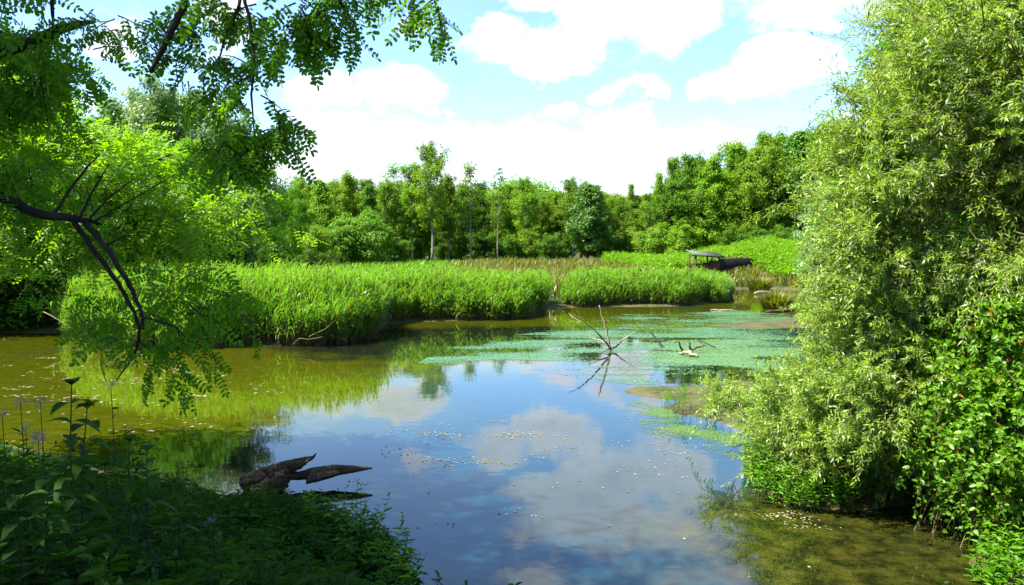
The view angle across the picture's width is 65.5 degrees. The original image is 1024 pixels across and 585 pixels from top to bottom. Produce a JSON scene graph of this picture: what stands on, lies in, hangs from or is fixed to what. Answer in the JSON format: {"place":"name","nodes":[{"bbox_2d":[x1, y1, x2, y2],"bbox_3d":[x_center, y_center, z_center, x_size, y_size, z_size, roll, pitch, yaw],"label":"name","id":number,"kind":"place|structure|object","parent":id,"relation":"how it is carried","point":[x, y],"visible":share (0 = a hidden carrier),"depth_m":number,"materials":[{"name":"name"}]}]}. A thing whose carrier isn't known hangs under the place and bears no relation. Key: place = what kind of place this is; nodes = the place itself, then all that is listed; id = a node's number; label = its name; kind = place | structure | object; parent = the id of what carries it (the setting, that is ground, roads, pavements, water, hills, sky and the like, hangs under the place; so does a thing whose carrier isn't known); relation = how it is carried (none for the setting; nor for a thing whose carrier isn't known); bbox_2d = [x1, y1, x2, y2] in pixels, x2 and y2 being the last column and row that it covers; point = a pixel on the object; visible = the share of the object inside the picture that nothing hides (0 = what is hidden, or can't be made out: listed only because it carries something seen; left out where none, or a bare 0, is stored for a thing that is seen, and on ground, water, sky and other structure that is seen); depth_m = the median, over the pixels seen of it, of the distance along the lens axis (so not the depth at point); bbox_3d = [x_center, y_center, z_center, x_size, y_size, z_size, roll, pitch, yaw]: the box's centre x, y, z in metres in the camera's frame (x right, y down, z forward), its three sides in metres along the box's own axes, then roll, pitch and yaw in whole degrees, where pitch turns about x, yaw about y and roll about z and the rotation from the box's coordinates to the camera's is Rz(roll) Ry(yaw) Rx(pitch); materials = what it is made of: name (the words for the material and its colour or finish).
{"place":"outdoors","nodes":[
{"label":"outdoors","id":0,"kind":"place"},
{"bbox_2d":[0,235,86,330],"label":"bank shrub","id":1,"kind":"object","parent":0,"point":[30,289],"visible":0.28,"depth_m":33.72,"materials":[{"name":"green plant"}]},
{"bbox_2d":[0,0,972,198],"label":"sky","id":2,"kind":"structure","parent":0,"point":[602,92],"materials":[{"name":"white"}]},
{"bbox_2d":[0,289,978,584],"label":"water","id":3,"kind":"structure","parent":0,"point":[694,525],"depth_m":14.27,"materials":[{"name":"blue liquid"}]},
{"bbox_2d":[2,357,281,442],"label":"floating flecks","id":4,"kind":"object","parent":3,"relation":"on","point":[115,399],"visible":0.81,"depth_m":19.21,"materials":[{"name":"plant"}]},
{"bbox_2d":[239,453,371,494],"bbox_3d":[-3.053,2.669,11.838,1.937,0.698,0.551,-1,3,-11],"label":"fallen log","id":5,"kind":"object","parent":3,"relation":"in","point":[281,474],"visible":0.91,"depth_m":11.83,"materials":[{"name":"brown wood"}]},
{"bbox_2d":[348,411,721,538],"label":"floating flecks","id":6,"kind":"object","parent":3,"relation":"on","point":[525,459],"visible":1,"depth_m":14.25,"materials":[{"name":"plant"}]},
{"bbox_2d":[419,311,803,384],"bbox_3d":[5.693,1.684,32.988,11.976,0.003,25.859,1,4,19],"label":"algae film","id":7,"kind":"object","parent":3,"relation":"on","point":[515,356],"visible":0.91,"depth_m":28.32,"materials":[{"name":"plant"}]},
{"bbox_2d":[626,399,752,462],"bbox_3d":[3.209,2.667,16.074,1.591,0.003,5.998,-1,4,-21],"label":"algae film","id":8,"kind":"object","parent":3,"relation":"on","point":[677,428],"visible":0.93,"depth_m":15.64,"materials":[{"name":"plant"}]},
{"bbox_2d":[641,336,801,368],"bbox_3d":[7.159,1.991,27.703,5.494,0.003,8.859,1,4,21],"label":"algae film","id":9,"kind":"object","parent":3,"relation":"on","point":[715,351],"visible":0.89,"depth_m":27.23,"materials":[{"name":"plant"}]},
{"bbox_2d":[741,275,778,291],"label":"sedge tussock","id":10,"kind":"object","parent":3,"relation":"on","point":[757,284],"visible":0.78,"depth_m":63.03,"materials":[{"name":"plant"}]},
{"bbox_2d":[751,289,799,309],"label":"sedge tussock","id":11,"kind":"object","parent":3,"relation":"on","point":[775,301],"visible":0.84,"depth_m":45.40,"materials":[{"name":"plant"}]},
{"bbox_2d":[739,424,963,513],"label":"shore herbs","id":12,"kind":"object","parent":3,"relation":"on","point":[764,471],"visible":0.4,"depth_m":11.16,"materials":[{"name":"green plant"}]},
{"bbox_2d":[962,515,1023,584],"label":"shore herbs","id":13,"kind":"object","parent":3,"relation":"on","point":[995,576],"visible":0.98,"depth_m":8.44,"materials":[{"name":"green plant"}]},
{"bbox_2d":[0,232,1023,584],"bbox_3d":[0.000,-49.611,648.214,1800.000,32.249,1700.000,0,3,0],"label":"ground","id":14,"kind":"structure","parent":0,"point":[652,392],"depth_m":19.40,"materials":[{"name":"soil"}]},
{"bbox_2d":[0,479,52,584],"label":"tall weed","id":15,"kind":"object","parent":14,"relation":"on","point":[6,531],"visible":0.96,"depth_m":3.98,"materials":[{"name":"green plant"}]},
{"bbox_2d":[0,232,59,332],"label":"bank shrub","id":16,"kind":"object","parent":14,"relation":"on","point":[5,300],"visible":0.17,"depth_m":33.46,"materials":[{"name":"green plant"}]},
{"bbox_2d":[21,458,79,584],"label":"tall weed","id":17,"kind":"object","parent":14,"relation":"on","point":[37,539],"visible":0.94,"depth_m":4.07,"materials":[{"name":"green plant"}]},
{"bbox_2d":[0,17,121,326],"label":"tree","id":18,"kind":"object","parent":14,"relation":"on","point":[5,314],"visible":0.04,"depth_m":35.30,"materials":[{"name":"green plant"}]},
{"bbox_2d":[43,377,102,584],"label":"tall weed","id":19,"kind":"object","parent":14,"relation":"on","point":[63,483],"visible":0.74,"depth_m":4.26,"materials":[{"name":"green plant"}]},
{"bbox_2d":[60,400,112,583],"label":"tall weed","id":20,"kind":"object","parent":14,"relation":"on","point":[78,466],"visible":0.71,"depth_m":4.34,"materials":[{"name":"green plant"}]},
{"bbox_2d":[104,434,155,577],"bbox_3d":[-2.208,1.415,4.580,0.284,1.191,0.262,2,4,33],"label":"tall weed","id":21,"kind":"object","parent":14,"relation":"on","point":[128,488],"visible":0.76,"depth_m":4.56,"materials":[{"name":"green plant"}]},
{"bbox_2d":[89,90,175,255],"bbox_3d":[-28.463,-7.779,59.893,7.713,14.998,9.772,0,3,0],"label":"willow tree","id":22,"kind":"object","parent":14,"relation":"on","point":[121,110],"visible":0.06,"depth_m":58.07,"materials":[{"name":"green plant"}]},
{"bbox_2d":[123,444,175,581],"bbox_3d":[-2.143,1.475,4.697,0.276,1.160,0.266,3,4,38],"label":"tall weed","id":23,"kind":"object","parent":14,"relation":"on","point":[143,494],"visible":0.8,"depth_m":4.67,"materials":[{"name":"green plant"}]},
{"bbox_2d":[0,63,328,321],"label":"young locust tree","id":24,"kind":"object","parent":14,"relation":"on","point":[139,211],"visible":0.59,"depth_m":12.47,"materials":[{"name":"green plant"}]},
{"bbox_2d":[115,65,228,264],"bbox_3d":[-23.887,-7.712,55.439,11.162,15.418,8.810,3,5,44],"label":"willow tree","id":25,"kind":"object","parent":14,"relation":"on","point":[146,109],"visible":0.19,"depth_m":53.55,"materials":[{"name":"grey plant"}]},
{"bbox_2d":[159,482,202,572],"bbox_3d":[-2.127,1.707,5.112,0.221,0.984,0.241,3,4,40],"label":"tall weed","id":26,"kind":"object","parent":14,"relation":"on","point":[174,543],"visible":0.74,"depth_m":5.09,"materials":[{"name":"green plant"}]},
{"bbox_2d":[128,136,261,270],"bbox_3d":[-18.408,-4.153,45.932,8.281,9.675,7.024,0,3,1],"label":"tree","id":27,"kind":"object","parent":14,"relation":"on","point":[189,145],"visible":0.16,"depth_m":44.59,"materials":[{"name":"green plant"}]},
{"bbox_2d":[163,237,273,272],"bbox_3d":[-17.155,-1.216,45.586,5.929,4.197,4.975,1,3,12],"label":"bank shrub","id":28,"kind":"object","parent":14,"relation":"on","point":[249,254],"visible":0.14,"depth_m":45.73,"materials":[{"name":"green plant"}]},
{"bbox_2d":[43,258,394,347],"bbox_3d":[-13.032,0.076,33.214,17.016,3.308,12.053,0,3,0],"label":"reed bed","id":29,"kind":"object","parent":14,"relation":"on","point":[306,304],"visible":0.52,"depth_m":29.80,"materials":[{"name":"green plant"}]},
{"bbox_2d":[164,112,291,265],"bbox_3d":[-18.028,-5.700,49.668,8.296,12.062,6.548,-2,4,-28],"label":"willow tree","id":30,"kind":"object","parent":14,"relation":"on","point":[204,133],"visible":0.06,"depth_m":49.00,"materials":[{"name":"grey plant"}]},
{"bbox_2d":[0,0,462,417],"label":"locust tree","id":31,"kind":"object","parent":14,"relation":"on","point":[242,159],"visible":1,"depth_m":4.47,"materials":[{"name":"green plant"}]},
{"bbox_2d":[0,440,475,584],"bbox_3d":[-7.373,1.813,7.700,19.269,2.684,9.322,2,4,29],"label":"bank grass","id":32,"kind":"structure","parent":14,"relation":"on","point":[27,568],"depth_m":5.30,"materials":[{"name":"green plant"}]},
{"bbox_2d":[0,427,522,584],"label":"undergrowth","id":33,"kind":"object","parent":14,"relation":"on","point":[97,570],"visible":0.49,"depth_m":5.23,"materials":[{"name":"green plant"}]},
{"bbox_2d":[247,168,297,271],"bbox_3d":[-20.326,-4.925,61.869,7.154,10.148,7.145,0,3,-5],"label":"tree","id":34,"kind":"object","parent":14,"relation":"on","point":[283,204],"visible":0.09,"depth_m":61.27,"materials":[{"name":"green plant"}]},
{"bbox_2d":[244,238,306,273],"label":"bank shrub","id":35,"kind":"object","parent":14,"relation":"on","point":[281,255],"visible":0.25,"depth_m":53.50,"materials":[{"name":"green plant"}]},
{"bbox_2d":[257,186,316,269],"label":"tree","id":36,"kind":"object","parent":14,"relation":"on","point":[294,222],"visible":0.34,"depth_m":71.16,"materials":[{"name":"green plant"}]},
{"bbox_2d":[293,248,340,272],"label":"bank shrub","id":37,"kind":"object","parent":14,"relation":"on","point":[311,256],"visible":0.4,"depth_m":65.73,"materials":[{"name":"green plant"}]},
{"bbox_2d":[297,223,340,264],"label":"woodland shrub","id":38,"kind":"object","parent":14,"relation":"on","point":[318,236],"visible":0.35,"depth_m":90.35,"materials":[{"name":"green plant"}]},
{"bbox_2d":[298,487,344,524],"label":"bank herb","id":39,"kind":"object","parent":14,"relation":"on","point":[312,508],"visible":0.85,"depth_m":9.46,"materials":[{"name":"green plant"}]},
{"bbox_2d":[307,178,337,252],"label":"alder tree","id":40,"kind":"object","parent":14,"relation":"on","point":[322,208],"visible":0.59,"depth_m":106.76,"materials":[{"name":"green plant"}]},
{"bbox_2d":[231,481,427,584],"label":"shore herbs","id":41,"kind":"object","parent":14,"relation":"on","point":[252,499],"visible":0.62,"depth_m":9.00,"materials":[{"name":"green plant"}]},
{"bbox_2d":[315,219,371,264],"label":"woodland shrub","id":42,"kind":"object","parent":14,"relation":"on","point":[338,234],"visible":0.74,"depth_m":94.98,"materials":[{"name":"green plant"}]},
{"bbox_2d":[327,169,363,247],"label":"deciduous tree","id":43,"kind":"object","parent":14,"relation":"on","point":[348,183],"visible":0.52,"depth_m":110.27,"materials":[{"name":"green plant"}]},
{"bbox_2d":[323,479,369,540],"bbox_3d":[-1.897,2.558,9.057,0.510,0.873,0.545,-2,4,-29],"label":"bank herb","id":44,"kind":"object","parent":14,"relation":"on","point":[342,525],"visible":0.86,"depth_m":9.02,"materials":[{"name":"green plant"}]},
{"bbox_2d":[328,207,398,263],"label":"woodland shrub","id":45,"kind":"object","parent":14,"relation":"on","point":[379,231],"visible":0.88,"depth_m":96.29,"materials":[{"name":"green plant"}]},
{"bbox_2d":[345,492,392,549],"bbox_3d":[-1.632,2.612,9.069,0.652,0.817,0.366,-3,4,-38],"label":"bank herb","id":46,"kind":"object","parent":14,"relation":"on","point":[363,521],"visible":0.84,"depth_m":9.05,"materials":[{"name":"green plant"}]},
{"bbox_2d":[356,183,389,258],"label":"alder tree","id":47,"kind":"object","parent":14,"relation":"on","point":[367,196],"visible":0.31,"depth_m":104.92,"materials":[{"name":"green plant"}]},
{"bbox_2d":[358,536,398,578],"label":"bank herb","id":48,"kind":"object","parent":14,"relation":"on","point":[378,548],"visible":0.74,"depth_m":8.17,"materials":[{"name":"green plant"}]},
{"bbox_2d":[372,179,408,259],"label":"deciduous tree","id":49,"kind":"object","parent":14,"relation":"on","point":[386,195],"visible":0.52,"depth_m":114.96,"materials":[{"name":"green plant"}]},
{"bbox_2d":[377,162,405,256],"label":"thin tree","id":50,"kind":"object","parent":14,"relation":"on","point":[392,170],"visible":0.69,"depth_m":116.83,"materials":[{"name":"green plant"}]},
{"bbox_2d":[318,259,468,278],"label":"meadow grass","id":51,"kind":"structure","parent":14,"relation":"on","point":[363,265],"depth_m":90.72,"materials":[{"name":"green plant"}]},
{"bbox_2d":[371,512,416,574],"bbox_3d":[-1.199,2.647,8.236,0.499,0.881,0.384,1,3,15],"label":"bank herb","id":52,"kind":"object","parent":14,"relation":"on","point":[401,541],"visible":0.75,"depth_m":8.17,"materials":[{"name":"green plant"}]},
{"bbox_2d":[382,236,414,262],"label":"woodland shrub","id":53,"kind":"object","parent":14,"relation":"on","point":[402,249],"visible":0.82,"depth_m":101.30,"materials":[{"name":"green plant"}]},
{"bbox_2d":[381,536,425,584],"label":"bank herb","id":54,"kind":"object","parent":14,"relation":"on","point":[402,567],"visible":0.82,"depth_m":7.71,"materials":[{"name":"green plant"}]},
{"bbox_2d":[397,162,426,260],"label":"ash tree","id":55,"kind":"object","parent":14,"relation":"on","point":[411,215],"visible":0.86,"depth_m":114.90,"materials":[{"name":"green plant"}]},
{"bbox_2d":[408,139,455,260],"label":"ash tree","id":56,"kind":"object","parent":14,"relation":"on","point":[434,169],"visible":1,"depth_m":110.71,"materials":[{"name":"green plant"}]},
{"bbox_2d":[417,187,476,253],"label":"woodland tree","id":57,"kind":"object","parent":14,"relation":"on","point":[439,239],"visible":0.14,"depth_m":125.31,"materials":[{"name":"green plant"}]},
{"bbox_2d":[437,173,458,262],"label":"ash tree","id":58,"kind":"object","parent":14,"relation":"on","point":[448,218],"visible":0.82,"depth_m":117.07,"materials":[{"name":"green plant"}]},
{"bbox_2d":[364,262,555,321],"bbox_3d":[-2.107,-0.149,41.222,13.075,2.828,12.104,-1,3,-17],"label":"reed bed","id":59,"kind":"object","parent":14,"relation":"on","point":[442,292],"visible":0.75,"depth_m":39.29,"materials":[{"name":"plant"}]},
{"bbox_2d":[447,236,484,260],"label":"woodland shrub","id":60,"kind":"object","parent":14,"relation":"on","point":[458,252],"visible":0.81,"depth_m":117.30,"materials":[{"name":"green plant"}]},
{"bbox_2d":[436,186,501,258],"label":"woodland tree","id":61,"kind":"object","parent":14,"relation":"on","point":[462,200],"visible":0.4,"depth_m":120.90,"materials":[{"name":"green plant"}]},
{"bbox_2d":[455,160,482,258],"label":"thin tree","id":62,"kind":"object","parent":14,"relation":"on","point":[470,168],"visible":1,"depth_m":113.23,"materials":[{"name":"green plant"}]},
{"bbox_2d":[468,229,502,259],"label":"woodland shrub","id":63,"kind":"object","parent":14,"relation":"on","point":[482,238],"visible":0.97,"depth_m":116.94,"materials":[{"name":"green plant"}]},
{"bbox_2d":[466,189,519,257],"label":"woodland tree","id":64,"kind":"object","parent":14,"relation":"on","point":[509,222],"visible":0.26,"depth_m":125.16,"materials":[{"name":"green plant"}]},
{"bbox_2d":[487,166,508,258],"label":"thin tree","id":65,"kind":"object","parent":14,"relation":"on","point":[495,215],"visible":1,"depth_m":111.69,"materials":[{"name":"green plant"}]},
{"bbox_2d":[494,234,526,260],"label":"woodland shrub","id":66,"kind":"object","parent":14,"relation":"on","point":[504,249],"visible":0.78,"depth_m":118.61,"materials":[{"name":"green plant"}]},
{"bbox_2d":[504,186,545,250],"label":"woodland tree","id":67,"kind":"object","parent":14,"relation":"on","point":[514,208],"visible":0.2,"depth_m":128.64,"materials":[{"name":"green plant"}]},
{"bbox_2d":[508,175,546,259],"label":"woodland tree","id":68,"kind":"object","parent":14,"relation":"on","point":[526,197],"visible":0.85,"depth_m":120.86,"materials":[{"name":"green plant"}]},
{"bbox_2d":[513,224,545,260],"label":"woodland shrub","id":69,"kind":"object","parent":14,"relation":"on","point":[533,236],"visible":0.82,"depth_m":118.59,"materials":[{"name":"green plant"}]},
{"bbox_2d":[527,198,560,257],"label":"deciduous tree","id":70,"kind":"object","parent":14,"relation":"on","point":[551,225],"visible":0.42,"depth_m":126.47,"materials":[{"name":"green plant"}]},
{"bbox_2d":[533,231,574,260],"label":"woodland shrub","id":71,"kind":"object","parent":14,"relation":"on","point":[549,243],"visible":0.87,"depth_m":116.76,"materials":[{"name":"green plant"}]},
{"bbox_2d":[553,175,589,258],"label":"woodland tree","id":72,"kind":"object","parent":14,"relation":"on","point":[567,199],"visible":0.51,"depth_m":121.82,"materials":[{"name":"green plant"}]},
{"bbox_2d":[549,180,615,258],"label":"woodland tree","id":73,"kind":"object","parent":14,"relation":"on","point":[577,247],"visible":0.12,"depth_m":127.01,"materials":[{"name":"green plant"}]},
{"bbox_2d":[415,246,753,299],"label":"meadow grass","id":74,"kind":"structure","parent":14,"relation":"on","point":[559,267],"depth_m":80.47,"materials":[{"name":"plant"}]},
{"bbox_2d":[561,183,617,258],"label":"oak tree","id":75,"kind":"object","parent":14,"relation":"on","point":[588,211],"visible":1,"depth_m":102.68,"materials":[{"name":"green plant"}]},
{"bbox_2d":[608,198,636,235],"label":"woodland tree","id":76,"kind":"object","parent":14,"relation":"on","point":[618,214],"visible":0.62,"depth_m":127.43,"materials":[{"name":"green plant"}]},
{"bbox_2d":[611,226,649,252],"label":"woodland shrub","id":77,"kind":"object","parent":14,"relation":"on","point":[623,234],"visible":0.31,"depth_m":105.94,"materials":[{"name":"green plant"}]},
{"bbox_2d":[625,227,660,254],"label":"woodland shrub","id":78,"kind":"object","parent":14,"relation":"on","point":[639,237],"visible":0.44,"depth_m":102.92,"materials":[{"name":"green plant"}]},
{"bbox_2d":[619,192,666,247],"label":"woodland tree","id":79,"kind":"object","parent":14,"relation":"on","point":[641,209],"visible":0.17,"depth_m":121.79,"materials":[{"name":"green plant"}]},
{"bbox_2d":[558,263,735,306],"bbox_3d":[11.353,-0.800,54.858,22.396,2.543,11.733,-2,4,-32],"label":"reed bed","id":80,"kind":"object","parent":14,"relation":"on","point":[683,286],"visible":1,"depth_m":48.80,"materials":[{"name":"plant"}]},
{"bbox_2d":[635,220,692,254],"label":"woodland shrub","id":81,"kind":"object","parent":14,"relation":"on","point":[657,234],"visible":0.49,"depth_m":101.08,"materials":[{"name":"green plant"}]},
{"bbox_2d":[637,178,702,246],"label":"woodland tree","id":82,"kind":"object","parent":14,"relation":"on","point":[676,195],"visible":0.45,"depth_m":109.42,"materials":[{"name":"green plant"}]},
{"bbox_2d":[660,224,706,253],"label":"woodland shrub","id":83,"kind":"object","parent":14,"relation":"on","point":[679,240],"visible":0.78,"depth_m":98.99,"materials":[{"name":"green plant"}]},
{"bbox_2d":[664,149,716,226],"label":"deciduous tree","id":84,"kind":"object","parent":14,"relation":"on","point":[695,161],"visible":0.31,"depth_m":110.18,"materials":[{"name":"green plant"}]},
{"bbox_2d":[663,161,724,247],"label":"woodland tree","id":85,"kind":"object","parent":14,"relation":"on","point":[694,204],"visible":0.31,"depth_m":107.84,"materials":[{"name":"green plant"}]},
{"bbox_2d":[683,250,725,271],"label":"bird hide","id":86,"kind":"object","parent":14,"relation":"on","point":[712,264],"visible":0.79,"depth_m":71.88},
{"bbox_2d":[694,156,734,247],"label":"alder tree","id":87,"kind":"object","parent":14,"relation":"on","point":[713,171],"visible":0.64,"depth_m":106.50,"materials":[{"name":"green plant"}]},
{"bbox_2d":[685,167,743,246],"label":"woodland tree","id":88,"kind":"object","parent":14,"relation":"on","point":[718,187],"visible":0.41,"depth_m":106.77,"materials":[{"name":"green plant"}]},
{"bbox_2d":[714,225,749,247],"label":"woodland shrub","id":89,"kind":"object","parent":14,"relation":"on","point":[739,236],"visible":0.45,"depth_m":97.44,"materials":[{"name":"green plant"}]},
{"bbox_2d":[707,138,756,242],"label":"deciduous tree","id":90,"kind":"object","parent":14,"relation":"on","point":[734,152],"visible":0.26,"depth_m":109.88,"materials":[{"name":"green plant"}]},
{"bbox_2d":[720,255,758,271],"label":"screen fence","id":91,"kind":"object","parent":14,"relation":"on","point":[730,263],"visible":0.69,"depth_m":73.90,"materials":[{"name":"wood"}]},
{"bbox_2d":[726,157,771,233],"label":"alder tree","id":92,"kind":"object","parent":14,"relation":"on","point":[737,222],"visible":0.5,"depth_m":104.63,"materials":[{"name":"green plant"}]},
{"bbox_2d":[720,142,803,234],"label":"woodland tree","id":93,"kind":"object","parent":14,"relation":"on","point":[766,162],"visible":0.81,"depth_m":102.70,"materials":[{"name":"green plant"}]},
{"bbox_2d":[716,260,808,287],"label":"shore sedge","id":94,"kind":"object","parent":14,"relation":"on","point":[738,274],"visible":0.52,"depth_m":69.27,"materials":[{"name":"plant"}]},
{"bbox_2d":[748,126,793,224],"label":"deciduous tree","id":95,"kind":"object","parent":14,"relation":"on","point":[765,138],"visible":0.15,"depth_m":108.27,"materials":[{"name":"green plant"}]},
{"bbox_2d":[601,232,959,278],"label":"bank herbage","id":96,"kind":"object","parent":14,"relation":"on","point":[778,252],"visible":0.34,"depth_m":79.28,"materials":[{"name":"green plant"}]},
{"bbox_2d":[765,129,834,230],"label":"oak tree","id":97,"kind":"object","parent":14,"relation":"on","point":[794,144],"visible":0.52,"depth_m":102.04,"materials":[{"name":"green plant"}]},
{"bbox_2d":[789,176,844,299],"bbox_3d":[17.930,-2.781,45.819,3.416,7.971,4.328,-2,4,-30],"label":"willow tree","id":98,"kind":"object","parent":14,"relation":"on","point":[798,234],"visible":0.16,"depth_m":45.93,"materials":[{"name":"green plant"}]},
{"bbox_2d":[773,117,862,215],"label":"deciduous tree","id":99,"kind":"object","parent":14,"relation":"on","point":[812,156],"visible":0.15,"depth_m":99.13,"materials":[{"name":"green plant"}]},
{"bbox_2d":[685,233,1020,509],"bbox_3d":[4.701,1.199,11.721,3.367,4.189,5.960,-1,4,-23],"label":"willow bush","id":100,"kind":"object","parent":14,"relation":"on","point":[833,405],"visible":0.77,"depth_m":10.61,"materials":[{"name":"green plant"}]},
{"bbox_2d":[749,0,1023,354],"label":"willow tree","id":101,"kind":"object","parent":14,"relation":"on","point":[959,59],"visible":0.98,"depth_m":9.80,"materials":[{"name":"green plant"}]},
{"bbox_2d":[825,8,1011,276],"bbox_3d":[12.045,-2.786,21.035,7.981,9.894,9.410,3,5,45],"label":"tree","id":102,"kind":"object","parent":14,"relation":"on","point":[880,44],"visible":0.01,"depth_m":21.68,"materials":[{"name":"green plant"}]},
{"bbox_2d":[865,264,1023,556],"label":"bramble bush","id":103,"kind":"object","parent":14,"relation":"on","point":[983,457],"visible":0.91,"depth_m":9.31,"materials":[{"name":"green plant"}]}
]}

